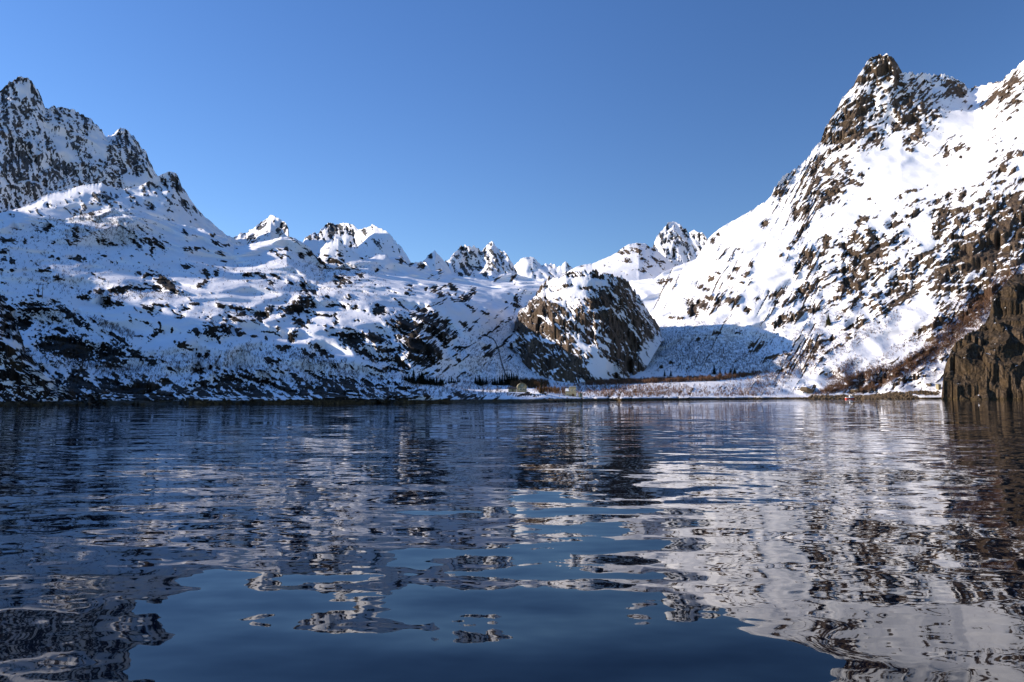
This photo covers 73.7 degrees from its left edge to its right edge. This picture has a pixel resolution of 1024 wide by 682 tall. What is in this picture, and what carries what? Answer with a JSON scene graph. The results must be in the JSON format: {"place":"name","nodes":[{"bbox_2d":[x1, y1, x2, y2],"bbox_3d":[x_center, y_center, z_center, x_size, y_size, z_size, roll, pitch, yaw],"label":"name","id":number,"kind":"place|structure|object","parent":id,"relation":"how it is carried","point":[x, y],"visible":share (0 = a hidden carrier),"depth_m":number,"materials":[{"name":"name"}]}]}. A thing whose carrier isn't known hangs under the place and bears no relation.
{"place":"outdoors","nodes":[
{"label":"outdoors","id":0,"kind":"place"},
{"bbox_2d":[0,294,84,405],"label":"headland","id":1,"kind":"structure","parent":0,"point":[25,380],"depth_m":324.35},
{"bbox_2d":[0,76,156,212],"bbox_3d":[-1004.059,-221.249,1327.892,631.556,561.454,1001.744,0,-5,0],"label":"mountain","id":2,"kind":"structure","parent":0,"point":[44,151],"depth_m":1259.50,"materials":[{"name":"white snow"}]},
{"bbox_2d":[0,171,243,245],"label":"snowy ridge","id":3,"kind":"structure","parent":0,"point":[165,196],"depth_m":1020.56,"materials":[{"name":"white snow"}]},
{"bbox_2d":[233,215,288,244],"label":"distant peak","id":4,"kind":"structure","parent":0,"point":[271,227],"depth_m":1645.33,"materials":[{"name":"white snow"}]},
{"bbox_2d":[0,208,569,405],"bbox_3d":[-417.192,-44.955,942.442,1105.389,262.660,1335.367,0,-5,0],"label":"hillside","id":5,"kind":"structure","parent":0,"point":[424,299],"depth_m":620.48,"materials":[{"name":"white snow"}]},
{"bbox_2d":[90,397,568,404],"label":"shore stones","id":6,"kind":"object","parent":5,"relation":"on","point":[94,401],"visible":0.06,"depth_m":470.42,"materials":[{"name":"grey stone"}]},
{"bbox_2d":[315,239,364,269],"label":"snowy knoll","id":7,"kind":"structure","parent":5,"relation":"on","point":[334,254],"depth_m":1084.21,"materials":[{"name":"white snow"}]},
{"bbox_2d":[0,208,804,397],"bbox_3d":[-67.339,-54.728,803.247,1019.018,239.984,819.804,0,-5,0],"label":"birch scrub","id":8,"kind":"object","parent":5,"relation":"on","point":[276,372],"visible":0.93,"depth_m":612.98,"materials":[{"name":"brown plant"}]},
{"bbox_2d":[411,369,416,383],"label":"spruce tree","id":9,"kind":"object","parent":5,"relation":"on","point":[413,380],"visible":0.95,"depth_m":516.44,"materials":[{"name":"green plant"}]},
{"bbox_2d":[484,335,506,377],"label":"penstock pipe","id":10,"kind":"object","parent":5,"relation":"on","point":[499,353],"visible":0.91,"depth_m":819.38,"materials":[{"name":"metal"}]},
{"bbox_2d":[508,387,516,391],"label":"house annex","id":11,"kind":"object","parent":5,"relation":"on","point":[512,389],"visible":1,"depth_m":506.26,"materials":[{"name":"grey wood"}]},
{"bbox_2d":[517,382,526,391],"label":"house","id":12,"kind":"structure","parent":5,"relation":"on","point":[521,387],"depth_m":504.86,"materials":[{"name":"stone"}]},
{"bbox_2d":[508,374,550,387],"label":"bare wood","id":13,"kind":"object","parent":5,"relation":"on","point":[533,383],"visible":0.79,"depth_m":678.28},
{"bbox_2d":[534,384,568,393],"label":"bare wood","id":14,"kind":"object","parent":5,"relation":"on","point":[554,390],"visible":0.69,"depth_m":552.06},
{"bbox_2d":[543,399,571,401],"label":"stone quay","id":15,"kind":"structure","parent":5,"relation":"on","point":[551,400],"depth_m":500.74,"materials":[{"name":"grey stone"}]},
{"bbox_2d":[565,388,569,395],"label":"station wing","id":16,"kind":"structure","parent":5,"relation":"on","point":[567,391],"depth_m":543.97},
{"bbox_2d":[303,222,409,261],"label":"distant peak","id":17,"kind":"structure","parent":0,"point":[369,242],"depth_m":1601.90,"materials":[{"name":"white snow"}]},
{"bbox_2d":[415,251,451,273],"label":"distant peak","id":18,"kind":"structure","parent":0,"point":[433,260],"depth_m":1596.37,"materials":[{"name":"white snow"}]},
{"bbox_2d":[445,241,517,278],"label":"distant peak","id":19,"kind":"structure","parent":0,"point":[491,260],"depth_m":1780.73,"materials":[{"name":"white snow"}]},
{"bbox_2d":[0,399,1023,681],"bbox_3d":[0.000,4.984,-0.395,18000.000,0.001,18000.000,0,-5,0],"label":"fjord water","id":20,"kind":"structure","parent":0,"point":[758,541],"depth_m":23.22,"materials":[{"name":"blue liquid"}]},
{"bbox_2d":[0,0,1023,267],"label":"sky","id":21,"kind":"structure","parent":0,"point":[556,132],"materials":[{"name":"blue"}]},
{"bbox_2d":[514,257,572,278],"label":"distant peak","id":22,"kind":"structure","parent":0,"point":[530,267],"depth_m":2475.97,"materials":[{"name":"white snow"}]},
{"bbox_2d":[507,269,663,382],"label":"rock dome","id":23,"kind":"object","parent":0,"point":[577,326],"visible":0.9,"depth_m":883.81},
{"bbox_2d":[559,243,675,280],"bbox_3d":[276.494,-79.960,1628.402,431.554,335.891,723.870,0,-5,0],"label":"hill","id":24,"kind":"structure","parent":0,"point":[636,261],"depth_m":1559.43,"materials":[{"name":"white snow"}]},
{"bbox_2d":[653,222,707,265],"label":"distant peak","id":25,"kind":"structure","parent":0,"point":[676,244],"depth_m":2003.15,"materials":[{"name":"white snow"}]},
{"bbox_2d":[570,53,1023,401],"bbox_3d":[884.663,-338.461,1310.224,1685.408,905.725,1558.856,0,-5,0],"label":"mountain","id":26,"kind":"structure","parent":0,"point":[896,152],"depth_m":1164.98,"materials":[{"name":"white snow"}]},
{"bbox_2d":[569,386,575,396],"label":"power station","id":27,"kind":"object","parent":26,"relation":"on","point":[572,389],"visible":0.94,"depth_m":543.54,"materials":[{"name":"beige concrete"}]},
{"bbox_2d":[574,369,769,384],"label":"bare wood","id":28,"kind":"object","parent":26,"relation":"on","point":[693,378],"visible":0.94,"depth_m":840.48,"materials":[{"name":"red wood"}]},
{"bbox_2d":[581,397,859,399],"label":"shore stones","id":29,"kind":"object","parent":26,"relation":"on","point":[788,398],"visible":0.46,"depth_m":803.40,"materials":[{"name":"grey stone"}]},
{"bbox_2d":[534,181,1023,396],"bbox_3d":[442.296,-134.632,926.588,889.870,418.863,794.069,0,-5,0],"label":"birch scrub","id":30,"kind":"object","parent":26,"relation":"on","point":[925,355],"visible":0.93,"depth_m":904.11,"materials":[{"name":"brown plant"}]},
{"bbox_2d":[800,385,812,392],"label":"boulder","id":31,"kind":"object","parent":26,"relation":"on","point":[805,388],"visible":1,"depth_m":851.14,"materials":[{"name":"grey stone"}]},
{"bbox_2d":[826,314,831,324],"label":"spruce tree","id":32,"kind":"object","parent":26,"relation":"on","point":[828,320],"visible":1,"depth_m":1004.33,"materials":[{"name":"green plant"}]},
{"bbox_2d":[809,394,863,398],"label":"shore stones","id":33,"kind":"object","parent":26,"relation":"on","point":[822,396],"visible":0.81,"depth_m":832.79,"materials":[{"name":"stone"}]},
{"bbox_2d":[862,390,940,398],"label":"shore stones","id":34,"kind":"object","parent":26,"relation":"on","point":[901,395],"visible":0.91,"depth_m":839.49,"materials":[{"name":"stone"}]},
{"bbox_2d":[935,384,940,389],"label":"lookout hut","id":35,"kind":"object","parent":26,"relation":"on","point":[938,386],"visible":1,"depth_m":855.54,"materials":[{"name":"white wood"}]},
{"bbox_2d":[941,273,1023,399],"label":"headland","id":36,"kind":"structure","parent":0,"point":[985,361],"depth_m":772.77,"materials":[{"name":"brown stone"}]}
]}

